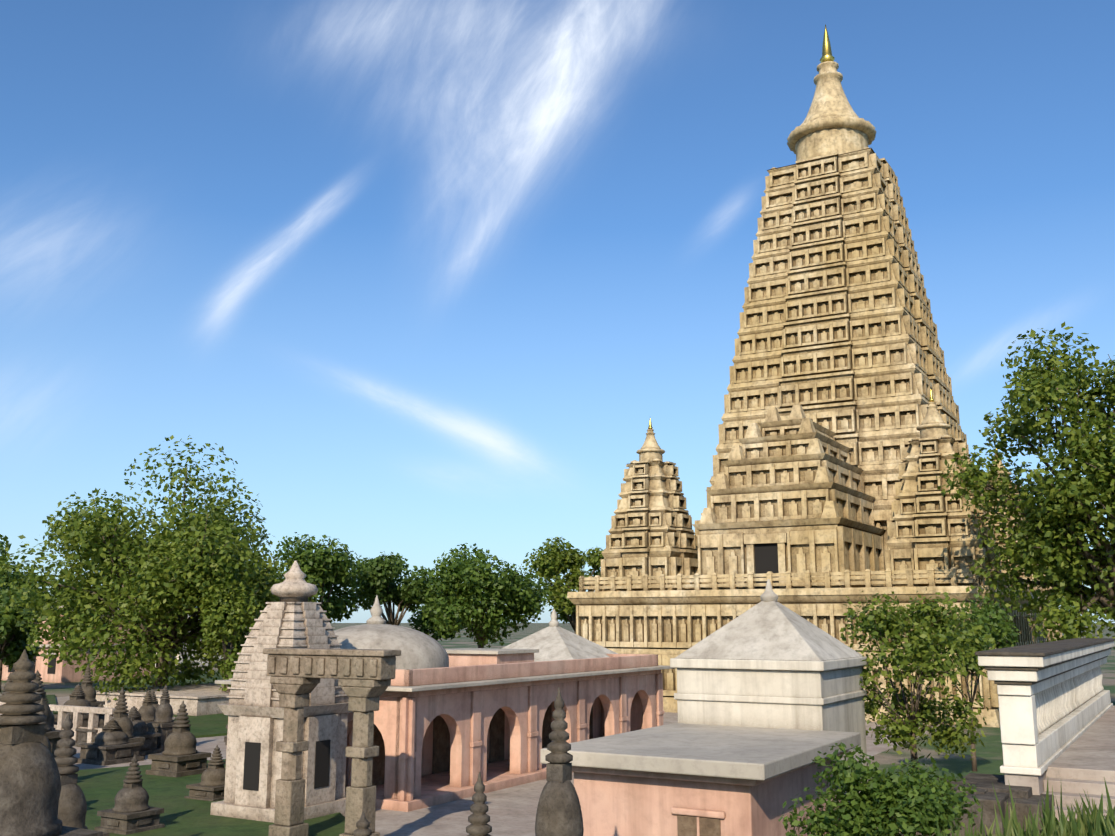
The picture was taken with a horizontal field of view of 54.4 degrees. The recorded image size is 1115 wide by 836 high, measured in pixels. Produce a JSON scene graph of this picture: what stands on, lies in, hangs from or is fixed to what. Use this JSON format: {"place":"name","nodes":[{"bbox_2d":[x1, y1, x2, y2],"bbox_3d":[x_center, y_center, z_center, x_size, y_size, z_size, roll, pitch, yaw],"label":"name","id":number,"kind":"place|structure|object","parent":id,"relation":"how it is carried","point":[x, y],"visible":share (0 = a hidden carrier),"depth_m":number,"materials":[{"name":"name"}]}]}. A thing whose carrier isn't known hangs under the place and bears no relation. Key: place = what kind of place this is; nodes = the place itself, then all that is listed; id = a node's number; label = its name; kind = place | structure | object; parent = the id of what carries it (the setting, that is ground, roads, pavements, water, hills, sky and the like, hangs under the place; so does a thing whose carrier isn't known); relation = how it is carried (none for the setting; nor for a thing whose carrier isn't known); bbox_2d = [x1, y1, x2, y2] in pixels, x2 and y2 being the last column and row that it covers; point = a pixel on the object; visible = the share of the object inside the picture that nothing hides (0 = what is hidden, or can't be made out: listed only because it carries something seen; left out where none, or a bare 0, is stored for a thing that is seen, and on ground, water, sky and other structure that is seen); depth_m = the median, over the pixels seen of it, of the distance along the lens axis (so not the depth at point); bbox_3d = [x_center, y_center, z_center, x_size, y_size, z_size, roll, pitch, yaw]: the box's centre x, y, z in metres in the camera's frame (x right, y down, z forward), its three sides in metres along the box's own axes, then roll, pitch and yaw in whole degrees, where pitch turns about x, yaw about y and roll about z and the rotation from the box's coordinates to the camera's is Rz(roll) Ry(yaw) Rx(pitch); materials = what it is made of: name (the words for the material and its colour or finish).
{"place":"outdoors","nodes":[
{"label":"outdoors","id":0,"kind":"place"},
{"bbox_2d":[0,623,1114,833],"bbox_3d":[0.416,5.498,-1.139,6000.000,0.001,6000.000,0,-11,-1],"label":"ground","id":1,"kind":"structure","parent":0,"point":[989,757],"depth_m":53.09,"materials":[{"name":"green plant"}]},
{"bbox_2d":[0,586,50,691],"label":"tree","id":2,"kind":"object","parent":1,"relation":"on","point":[13,641],"visible":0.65,"depth_m":87.14,"materials":[{"name":"green plant"}]},
{"bbox_2d":[0,534,52,606],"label":"tree","id":3,"kind":"object","parent":1,"relation":"on","point":[9,579],"visible":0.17,"depth_m":123.30,"materials":[{"name":"green plant"}]},
{"bbox_2d":[7,571,53,605],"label":"tree","id":4,"kind":"object","parent":1,"relation":"on","point":[20,583],"visible":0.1,"depth_m":149.18,"materials":[{"name":"green plant"}]},
{"bbox_2d":[1,588,150,682],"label":"pink houses","id":5,"kind":"structure","parent":1,"relation":"on","point":[58,673],"depth_m":101.15,"materials":[{"name":"paint"}]},
{"bbox_2d":[61,601,223,666],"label":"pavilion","id":6,"kind":"structure","parent":1,"relation":"on","point":[200,665],"depth_m":133.71,"materials":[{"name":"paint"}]},
{"bbox_2d":[0,435,325,700],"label":"tree","id":7,"kind":"object","parent":1,"relation":"on","point":[161,584],"visible":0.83,"depth_m":71.51,"materials":[{"name":"green plant"}]},
{"bbox_2d":[196,568,264,691],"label":"weeping tree","id":8,"kind":"object","parent":1,"relation":"on","point":[224,612],"visible":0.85,"depth_m":67.83,"materials":[{"name":"green plant"}]},
{"bbox_2d":[210,561,351,822],"bbox_3d":[-7.997,8.154,32.403,2.940,7.719,2.940,-6,-12,30],"label":"shrine","id":9,"kind":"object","parent":1,"relation":"on","point":[252,709],"depth_m":31.49,"materials":[{"name":"grey stone"}]},
{"bbox_2d":[272,532,366,622],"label":"tree","id":10,"kind":"object","parent":1,"relation":"on","point":[327,568],"visible":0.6,"depth_m":98.71,"materials":[{"name":"green plant"}]},
{"bbox_2d":[263,648,400,835],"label":"stone gateway","id":11,"kind":"object","parent":1,"relation":"on","point":[364,676],"visible":0.98,"depth_m":27.43,"materials":[{"name":"beige stone"}]},
{"bbox_2d":[342,552,439,625],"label":"tree","id":12,"kind":"object","parent":1,"relation":"on","point":[385,588],"visible":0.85,"depth_m":106.41,"materials":[{"name":"green plant"}]},
{"bbox_2d":[406,576,464,640],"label":"tree","id":13,"kind":"object","parent":1,"relation":"on","point":[418,621],"visible":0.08,"depth_m":118.69,"materials":[{"name":"green plant"}]},
{"bbox_2d":[0,673,939,835],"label":"garden court","id":14,"kind":"object","parent":1,"relation":"on","point":[512,811],"visible":0.21,"depth_m":34.70,"materials":[{"name":"plant"}]},
{"bbox_2d":[0,649,583,835],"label":"votive stupas","id":15,"kind":"object","parent":14,"relation":"on","point":[41,793],"visible":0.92,"depth_m":23.07,"materials":[{"name":"stone"}]},
{"bbox_2d":[215,595,672,811],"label":"arcaded building","id":16,"kind":"structure","parent":14,"relation":"on","point":[450,725],"depth_m":38.30,"materials":[{"name":"paint"}]},
{"bbox_2d":[422,543,551,647],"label":"tree","id":17,"kind":"object","parent":1,"relation":"on","point":[484,591],"visible":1,"depth_m":98.93,"materials":[{"name":"green plant"}]},
{"bbox_2d":[523,537,603,633],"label":"tree","id":18,"kind":"object","parent":1,"relation":"on","point":[552,561],"visible":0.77,"depth_m":116.32,"materials":[{"name":"green plant"}]},
{"bbox_2d":[540,723,860,835],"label":"pink building","id":19,"kind":"structure","parent":1,"relation":"on","point":[677,779],"depth_m":20.21,"materials":[{"name":"paint"}]},
{"bbox_2d":[670,579,867,798],"bbox_3d":[5.322,7.330,26.721,3.790,6.650,3.840,-6,-12,30],"label":"white shrine","id":20,"kind":"object","parent":1,"relation":"on","point":[769,660],"visible":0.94,"depth_m":25.61,"materials":[{"name":"paint"}]},
{"bbox_2d":[567,24,1061,726],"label":"temple","id":21,"kind":"structure","parent":1,"relation":"on","point":[841,436],"depth_m":75.20,"materials":[{"name":"stone"}]},
{"bbox_2d":[778,742,981,835],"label":"bush","id":22,"kind":"object","parent":1,"relation":"on","point":[914,803],"visible":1,"depth_m":15.60,"materials":[{"name":"green plant"}]},
{"bbox_2d":[839,587,1007,768],"bbox_3d":[9.227,7.220,29.003,5.526,5.317,6.250,-6,-12,30],"label":"young tree","id":23,"kind":"object","parent":1,"relation":"on","point":[877,624],"visible":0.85,"depth_m":28.32,"materials":[{"name":"green plant"}]},
{"bbox_2d":[905,593,1019,771],"bbox_3d":[14.049,8.825,36.376,3.484,5.867,3.783,3,-11,-16],"label":"tree","id":24,"kind":"object","parent":1,"relation":"on","point":[987,612],"visible":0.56,"depth_m":36.35,"materials":[{"name":"green plant"}]},
{"bbox_2d":[917,638,1114,835],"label":"white balustrade steps","id":25,"kind":"structure","parent":1,"relation":"on","point":[1057,715],"depth_m":20.82,"materials":[{"name":"stone"}]},
{"bbox_2d":[933,777,1114,835],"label":"bank grass","id":26,"kind":"structure","parent":1,"relation":"on","point":[1095,822],"depth_m":8.89,"materials":[{"name":"plant"}]},
{"bbox_2d":[936,322,1114,648],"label":"tree","id":27,"kind":"object","parent":1,"relation":"on","point":[1061,513],"visible":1,"depth_m":53.89,"materials":[{"name":"green plant"}]},
{"bbox_2d":[0,0,1114,622],"label":"sky","id":28,"kind":"structure","parent":0,"point":[432,275],"materials":[{"name":"blue"}]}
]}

